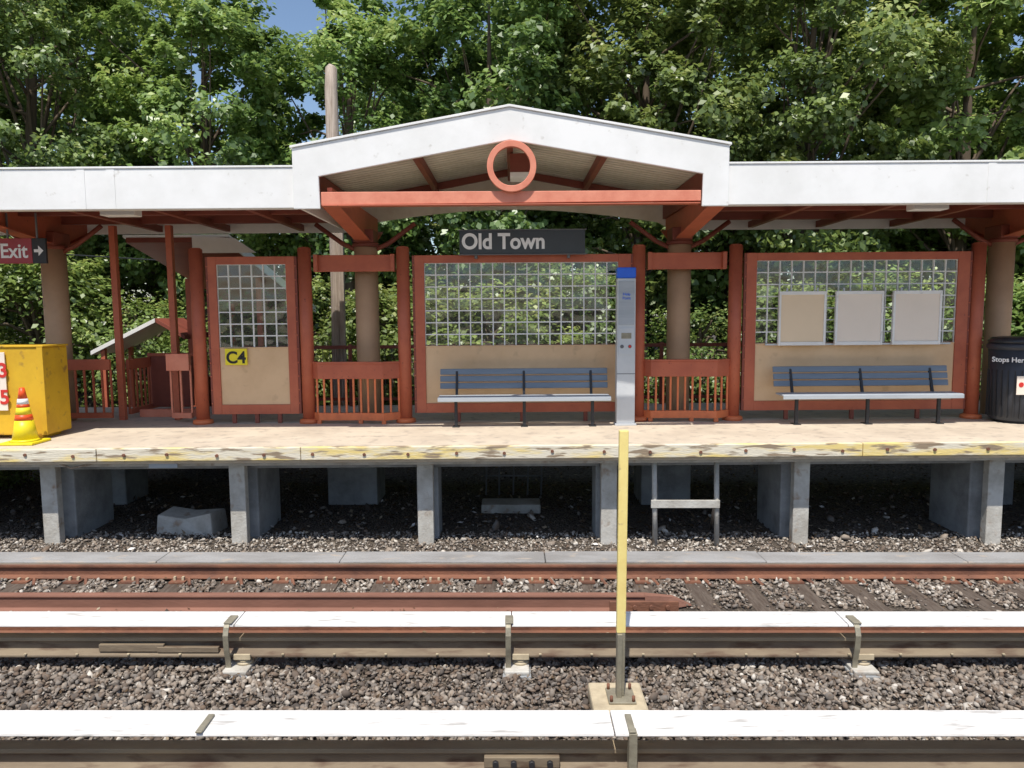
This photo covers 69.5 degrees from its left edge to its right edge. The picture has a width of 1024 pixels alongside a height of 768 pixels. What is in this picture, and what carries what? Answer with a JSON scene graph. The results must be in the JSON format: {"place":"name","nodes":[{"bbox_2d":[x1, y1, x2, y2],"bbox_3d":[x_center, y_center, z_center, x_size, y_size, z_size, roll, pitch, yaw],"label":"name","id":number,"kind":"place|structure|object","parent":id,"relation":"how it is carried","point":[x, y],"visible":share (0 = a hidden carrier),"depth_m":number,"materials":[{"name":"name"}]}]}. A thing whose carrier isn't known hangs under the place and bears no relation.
{"place":"outdoors","nodes":[
{"label":"outdoors","id":0,"kind":"place"},
{"bbox_2d":[0,315,1023,739],"bbox_3d":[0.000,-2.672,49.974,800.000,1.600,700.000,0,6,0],"label":"ground","id":1,"kind":"structure","parent":0,"point":[738,473],"depth_m":10.57,"materials":[{"name":"grey gravel"}]},
{"bbox_2d":[0,314,14,343],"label":"shrub","id":2,"kind":"object","parent":1,"relation":"on","point":[5,335],"visible":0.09,"depth_m":15.56,"materials":[{"name":"green plant"}]},
{"bbox_2d":[0,292,28,338],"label":"shrub","id":3,"kind":"object","parent":1,"relation":"on","point":[3,315],"depth_m":22.32,"materials":[{"name":"green plant"}]},
{"bbox_2d":[0,470,39,490],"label":"shrub","id":4,"kind":"object","parent":1,"relation":"on","point":[17,476],"visible":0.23,"depth_m":12.37,"materials":[{"name":"green plant"}]},
{"bbox_2d":[0,64,55,165],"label":"maple tree","id":5,"kind":"object","parent":1,"relation":"on","point":[1,156],"depth_m":26.09,"materials":[{"name":"green plant"}]},
{"bbox_2d":[0,0,70,235],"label":"locust tree","id":6,"kind":"object","parent":1,"relation":"on","point":[5,114],"visible":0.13,"depth_m":20.90,"materials":[{"name":"green plant"}]},
{"bbox_2d":[0,236,146,390],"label":"shrub","id":7,"kind":"object","parent":1,"relation":"on","point":[15,277],"visible":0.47,"depth_m":16.26,"materials":[{"name":"green plant"}]},
{"bbox_2d":[0,243,164,351],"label":"shrub","id":8,"kind":"object","parent":1,"relation":"on","point":[126,289],"visible":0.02,"depth_m":22.59,"materials":[{"name":"green plant"}]},
{"bbox_2d":[0,0,176,251],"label":"maple tree","id":9,"kind":"object","parent":1,"relation":"on","point":[67,120],"visible":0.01,"depth_m":24.59,"materials":[{"name":"green plant"}]},
{"bbox_2d":[0,0,192,314],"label":"locust tree","id":10,"kind":"object","parent":1,"relation":"on","point":[60,47],"visible":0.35,"depth_m":17.74,"materials":[{"name":"green plant"}]},
{"bbox_2d":[40,291,209,406],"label":"shrub","id":11,"kind":"object","parent":1,"relation":"on","point":[161,346],"visible":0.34,"depth_m":16.36,"materials":[{"name":"green plant"}]},
{"bbox_2d":[90,318,208,406],"bbox_3d":[-7.100,0.144,14.681,1.800,2.898,1.200,0,6,0],"label":"stair canopy","id":12,"kind":"object","parent":1,"relation":"on","point":[144,332],"visible":0.36,"depth_m":14.20,"materials":[{"name":"white paint"}]},
{"bbox_2d":[73,155,276,344],"bbox_3d":[-10.954,-3.533,23.785,5.824,6.752,6.596,4,7,33],"label":"shrub","id":13,"kind":"object","parent":1,"relation":"on","point":[136,279],"visible":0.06,"depth_m":22.24,"materials":[{"name":"green plant"}]},
{"bbox_2d":[51,0,310,363],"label":"maple tree","id":14,"kind":"object","parent":1,"relation":"on","point":[164,102],"visible":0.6,"depth_m":17.70,"materials":[{"name":"green plant"}]},
{"bbox_2d":[67,225,315,419],"bbox_3d":[-5.537,-0.347,14.257,2.661,4.660,6.550,0,5,0],"label":"stairway entrance","id":15,"kind":"object","parent":1,"relation":"on","point":[170,378],"visible":0.44,"depth_m":12.15,"materials":[{"name":"red paint"}]},
{"bbox_2d":[157,506,227,535],"bbox_3d":[-4.325,1.869,9.999,0.809,0.363,0.449,1,6,7],"label":"broken concrete block","id":16,"kind":"object","parent":1,"relation":"on","point":[174,519],"depth_m":9.82,"materials":[{"name":"grey concrete"}]},
{"bbox_2d":[74,233,330,350],"bbox_3d":[-8.619,-3.245,22.138,8.104,6.826,7.664,-1,6,-8],"label":"shrub","id":17,"kind":"object","parent":1,"relation":"on","point":[298,239],"visible":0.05,"depth_m":20.27,"materials":[{"name":"green plant"}]},
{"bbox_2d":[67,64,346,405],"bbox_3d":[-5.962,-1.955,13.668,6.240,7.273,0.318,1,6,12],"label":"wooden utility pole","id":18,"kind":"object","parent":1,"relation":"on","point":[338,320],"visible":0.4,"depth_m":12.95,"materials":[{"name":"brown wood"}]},
{"bbox_2d":[169,272,357,405],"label":"shrub","id":19,"kind":"object","parent":1,"relation":"on","point":[327,335],"visible":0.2,"depth_m":15.52,"materials":[{"name":"green plant"}]},
{"bbox_2d":[199,0,466,299],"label":"oak tree","id":20,"kind":"object","parent":1,"relation":"on","point":[326,41],"visible":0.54,"depth_m":18.54,"materials":[{"name":"green plant"}]},
{"bbox_2d":[233,217,449,340],"bbox_3d":[-4.665,-3.252,21.877,6.802,6.496,6.006,1,6,14],"label":"shrub","id":21,"kind":"object","parent":1,"relation":"on","point":[350,279],"visible":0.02,"depth_m":20.20,"materials":[{"name":"green plant"}]},
{"bbox_2d":[0,592,691,612],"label":"guard rail","id":22,"kind":"object","parent":1,"relation":"on","point":[313,601],"visible":0.79,"depth_m":7.23,"materials":[{"name":"metal"}]},
{"bbox_2d":[315,272,468,404],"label":"shrub","id":23,"kind":"object","parent":1,"relation":"on","point":[387,307],"visible":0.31,"depth_m":15.14,"materials":[{"name":"green plant"}]},
{"bbox_2d":[336,27,464,290],"bbox_3d":[-4.608,-6.811,27.614,7.959,11.903,7.671,5,7,42],"label":"locust tree","id":24,"kind":"object","parent":1,"relation":"on","point":[362,98],"visible":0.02,"depth_m":25.53,"materials":[{"name":"green plant"}]},
{"bbox_2d":[312,218,548,354],"bbox_3d":[-2.550,-2.945,22.979,7.249,5.765,6.855,-1,6,-15],"label":"shrub","id":25,"kind":"object","parent":1,"relation":"on","point":[452,279],"visible":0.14,"depth_m":21.61,"materials":[{"name":"green plant"}]},
{"bbox_2d":[349,0,609,340],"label":"maple tree","id":26,"kind":"object","parent":1,"relation":"on","point":[526,32],"visible":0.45,"depth_m":17.49,"materials":[{"name":"green plant"}]},
{"bbox_2d":[390,273,611,404],"bbox_3d":[0.053,-0.445,15.743,4.449,3.746,4.705,5,7,43],"label":"shrub","id":27,"kind":"object","parent":1,"relation":"on","point":[543,339],"visible":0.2,"depth_m":15.04,"materials":[{"name":"green plant"}]},
{"bbox_2d":[0,401,1023,544],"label":"station platform","id":28,"kind":"structure","parent":1,"relation":"on","point":[92,470],"depth_m":9.55,"materials":[{"name":"beige concrete"}]},
{"bbox_2d":[0,387,50,445],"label":"traffic cone","id":29,"kind":"object","parent":28,"relation":"on","point":[25,433],"visible":1,"depth_m":9.26,"materials":[{"name":"yellow plastic"}]},
{"bbox_2d":[0,344,71,437],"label":"yellow storage bin","id":30,"kind":"object","parent":28,"relation":"on","point":[39,372],"visible":0.99,"depth_m":9.65,"materials":[{"name":"yellow paint"}]},
{"bbox_2d":[188,247,317,424],"bbox_3d":[-3.799,-0.699,10.833,1.874,2.570,0.294,0,5,0],"label":"glass block windscreen","id":31,"kind":"object","parent":28,"relation":"on","point":[258,381],"visible":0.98,"depth_m":10.81,"materials":[{"name":"red paint"}]},
{"bbox_2d":[312,254,400,423],"bbox_3d":[-2.289,-0.652,10.780,1.300,2.465,0.354,0,5,0],"label":"platform railing","id":32,"kind":"object","parent":28,"relation":"on","point":[361,370],"visible":1,"depth_m":10.78,"materials":[{"name":"red paint"}]},
{"bbox_2d":[0,104,1023,420],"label":"station canopy","id":33,"kind":"object","parent":28,"relation":"on","point":[682,188],"visible":0.98,"depth_m":8.91,"materials":[{"name":"white metal"}]},
{"bbox_2d":[0,213,47,263],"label":"exit sign","id":34,"kind":"object","parent":33,"relation":"hanging from","point":[23,250],"visible":1,"depth_m":10.05,"materials":[{"name":"red metal"}]},
{"bbox_2d":[396,244,646,422],"bbox_3d":[0.136,-0.727,10.830,3.724,2.570,0.294,0,5,0],"label":"glass block windscreen","id":35,"kind":"object","parent":28,"relation":"on","point":[430,362],"visible":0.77,"depth_m":10.83,"materials":[{"name":"red paint"}]},
{"bbox_2d":[458,229,585,258],"bbox_3d":[0.146,-2.007,10.576,1.830,0.405,0.140,0,5,0],"label":"station name sign","id":36,"kind":"object","parent":35,"relation":"attached to","point":[477,242],"visible":1,"depth_m":10.51,"materials":[{"name":"grey metal"}]},
{"bbox_2d":[438,368,610,427],"bbox_3d":[0.172,0.194,10.484,2.410,0.802,0.484,0,5,0],"label":"platform bench","id":37,"kind":"object","parent":28,"relation":"on","point":[456,398],"visible":1,"depth_m":10.62,"materials":[{"name":"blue metal"}]},
{"bbox_2d":[244,341,982,405],"bbox_3d":[6.681,-0.220,12.838,22.630,1.081,0.060,0,5,0],"label":"platform fence","id":38,"kind":"object","parent":28,"relation":"on","point":[660,345],"visible":0.12,"depth_m":12.78,"materials":[{"name":"red paint"}]},
{"bbox_2d":[613,267,635,425],"bbox_3d":[1.602,-0.524,10.437,0.300,2.220,0.202,0,5,0],"label":"help point kiosk","id":39,"kind":"object","parent":28,"relation":"on","point":[625,347],"visible":1,"depth_m":10.36,"materials":[{"name":"grey metal"}]},
{"bbox_2d":[644,251,729,421],"bbox_3d":[2.556,-0.687,10.777,1.270,2.465,0.354,0,5,0],"label":"platform railing","id":40,"kind":"object","parent":28,"relation":"on","point":[685,368],"visible":0.99,"depth_m":10.78,"materials":[{"name":"red paint"}]},
{"bbox_2d":[722,242,986,420],"bbox_3d":[5.025,-0.763,10.827,3.824,2.570,0.294,0,5,0],"label":"glass block windscreen","id":41,"kind":"object","parent":28,"relation":"on","point":[959,355],"visible":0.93,"depth_m":10.83,"materials":[{"name":"red paint"}]},
{"bbox_2d":[765,287,949,345],"bbox_3d":[5.039,-0.983,10.705,2.700,0.830,0.080,0,5,0],"label":"poster frame row","id":42,"kind":"object","parent":41,"relation":"attached to","point":[915,318],"visible":1,"depth_m":10.68,"materials":[{"name":"beige paper"}]},
{"bbox_2d":[772,365,963,424],"bbox_3d":[5.022,0.159,10.480,2.510,0.802,0.484,0,5,0],"label":"platform bench","id":43,"kind":"object","parent":28,"relation":"on","point":[860,382],"visible":1,"depth_m":10.62,"materials":[{"name":"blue metal"}]},
{"bbox_2d":[985,336,1023,423],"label":"trash can","id":44,"kind":"object","parent":28,"relation":"on","point":[1005,389],"visible":1,"depth_m":10.35,"materials":[{"name":"grey plastic"}]},
{"bbox_2d":[0,471,1023,739],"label":"ballast","id":45,"kind":"structure","parent":1,"relation":"on","point":[1002,685],"depth_m":6.01,"materials":[{"name":"gravel"}]},
{"bbox_2d":[0,574,1019,739],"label":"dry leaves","id":46,"kind":"object","parent":45,"relation":"on","point":[339,686],"visible":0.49,"depth_m":5.87,"materials":[{"name":"brown plant"}]},
{"bbox_2d":[0,710,1023,767],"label":"third rail","id":47,"kind":"object","parent":45,"relation":"on","point":[632,751],"visible":1,"depth_m":4.54,"materials":[{"name":"steel"},{"name":"light concrete"},{"name":"white painted metal"}]},
{"bbox_2d":[0,611,1023,680],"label":"third rail","id":48,"kind":"object","parent":45,"relation":"on","point":[857,651],"visible":0.97,"depth_m":6.07,"materials":[{"name":"metal"}]},
{"bbox_2d":[588,430,647,721],"bbox_3d":[0.780,1.408,5.360,0.400,2.170,0.440,0,6,0],"label":"yellow marker pole","id":49,"kind":"object","parent":45,"relation":"on","point":[620,694],"visible":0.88,"depth_m":5.34,"materials":[{"name":"concrete"},{"name":"yellow paint"},{"name":"galvanised steel"}]},
{"bbox_2d":[0,563,1023,667],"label":"railway track","id":50,"kind":"structure","parent":1,"relation":"on","point":[587,575],"depth_m":8.07,"materials":[{"name":"metal"}]},
{"bbox_2d":[0,551,1023,562],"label":"cable duct","id":51,"kind":"object","parent":1,"relation":"on","point":[533,557],"visible":0.41,"depth_m":8.57,"materials":[{"name":"concrete"}]},
{"bbox_2d":[0,362,1023,539],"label":"leaf litter","id":52,"kind":"object","parent":1,"relation":"on","point":[558,504],"visible":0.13,"depth_m":11.19,"materials":[{"name":"brown plant"}]},
{"bbox_2d":[481,466,542,512],"bbox_3d":[0.017,1.313,11.084,0.934,1.140,0.614,0,6,0],"label":"metal frame stand","id":53,"kind":"object","parent":1,"relation":"on","point":[506,505],"visible":0.57,"depth_m":10.95,"materials":[{"name":"metal"}]},
{"bbox_2d":[10,489,1020,551],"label":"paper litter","id":54,"kind":"object","parent":1,"relation":"on","point":[821,506],"visible":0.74,"depth_m":10.01,"materials":[{"name":"white paper"}]},
{"bbox_2d":[450,0,642,304],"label":"maple tree","id":55,"kind":"object","parent":1,"relation":"on","point":[499,50],"visible":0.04,"depth_m":24.98,"materials":[{"name":"green plant"}]},
{"bbox_2d":[459,210,648,341],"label":"shrub","id":56,"kind":"object","parent":1,"relation":"on","point":[566,221],"visible":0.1,"depth_m":21.57,"materials":[{"name":"green plant"}]},
{"bbox_2d":[507,263,659,356],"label":"shrub","id":57,"kind":"object","parent":1,"relation":"on","point":[589,302],"visible":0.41,"depth_m":16.19,"materials":[{"name":"green plant"}]},
{"bbox_2d":[562,215,753,356],"bbox_3d":[3.587,-3.117,22.815,6.979,6.289,7.380,4,7,39],"label":"shrub","id":58,"kind":"object","parent":1,"relation":"on","point":[603,233],"visible":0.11,"depth_m":21.67,"materials":[{"name":"green plant"}]},
{"bbox_2d":[515,0,806,357],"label":"maple tree","id":59,"kind":"object","parent":1,"relation":"on","point":[677,82],"visible":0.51,"depth_m":17.69,"materials":[{"name":"green plant"}]},
{"bbox_2d":[651,462,719,545],"bbox_3d":[2.374,1.501,9.414,1.238,1.095,0.567,-4,7,-36],"label":"wooden trestle","id":60,"kind":"object","parent":1,"relation":"on","point":[714,504],"visible":0.92,"depth_m":9.23,"materials":[{"name":"wood"}]},
{"bbox_2d":[644,300,771,402],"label":"shrub","id":61,"kind":"object","parent":1,"relation":"on","point":[701,352],"visible":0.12,"depth_m":15.48,"materials":[{"name":"green plant"}]},
{"bbox_2d":[622,0,823,348],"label":"locust tree","id":62,"kind":"object","parent":1,"relation":"on","point":[721,59],"depth_m":25.36,"materials":[{"name":"green plant"}]},
{"bbox_2d":[657,135,881,354],"bbox_3d":[6.770,-3.665,23.595,6.788,7.144,7.688,-1,6,-11],"label":"shrub","id":63,"kind":"object","parent":1,"relation":"on","point":[712,289],"visible":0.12,"depth_m":21.49,"materials":[{"name":"green plant"}]},
{"bbox_2d":[712,274,839,372],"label":"shrub","id":64,"kind":"object","parent":1,"relation":"on","point":[761,313],"visible":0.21,"depth_m":15.81,"materials":[{"name":"green plant"}]},
{"bbox_2d":[653,0,974,308],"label":"oak tree","id":65,"kind":"object","parent":1,"relation":"on","point":[813,117],"visible":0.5,"depth_m":17.15,"materials":[{"name":"green plant"}]},
{"bbox_2d":[714,229,946,340],"bbox_3d":[9.725,-3.326,23.764,7.528,6.615,7.961,-4,7,-35],"label":"shrub","id":66,"kind":"object","parent":1,"relation":"on","point":[784,277],"visible":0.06,"depth_m":21.08,"materials":[{"name":"green plant"}]},
{"bbox_2d":[793,2,1012,284],"bbox_3d":[14.252,-7.522,26.817,8.967,13.536,8.151,-3,6,-30],"label":"oak tree","id":67,"kind":"object","parent":1,"relation":"on","point":[979,66],"visible":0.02,"depth_m":24.98,"materials":[{"name":"green plant"}]},
{"bbox_2d":[826,260,983,372],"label":"shrub","id":68,"kind":"object","parent":1,"relation":"on","point":[888,315],"visible":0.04,"depth_m":16.01,"materials":[{"name":"green plant"}]},
{"bbox_2d":[824,0,1023,340],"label":"maple tree","id":69,"kind":"object","parent":1,"relation":"on","point":[965,132],"visible":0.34,"depth_m":18.16,"materials":[{"name":"green plant"}]},
{"bbox_2d":[854,147,1023,340],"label":"shrub","id":70,"kind":"object","parent":1,"relation":"on","point":[931,233],"visible":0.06,"depth_m":20.57,"materials":[{"name":"green plant"}]},
{"bbox_2d":[934,273,1023,400],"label":"shrub","id":71,"kind":"object","parent":1,"relation":"on","point":[1017,325],"visible":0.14,"depth_m":14.71,"materials":[{"name":"green plant"}]},
{"bbox_2d":[940,7,1023,242],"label":"maple tree","id":72,"kind":"object","parent":1,"relation":"on","point":[993,73],"visible":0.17,"depth_m":20.91,"materials":[{"name":"green plant"}]},
{"bbox_2d":[967,236,1023,353],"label":"shrub","id":73,"kind":"object","parent":1,"relation":"on","point":[1021,280],"visible":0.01,"depth_m":19.99,"materials":[{"name":"green plant"}]},
{"bbox_2d":[5,0,1023,314],"label":"sky","id":74,"kind":"structure","parent":0,"point":[292,16],"materials":[{"name":"blue"}]}
]}

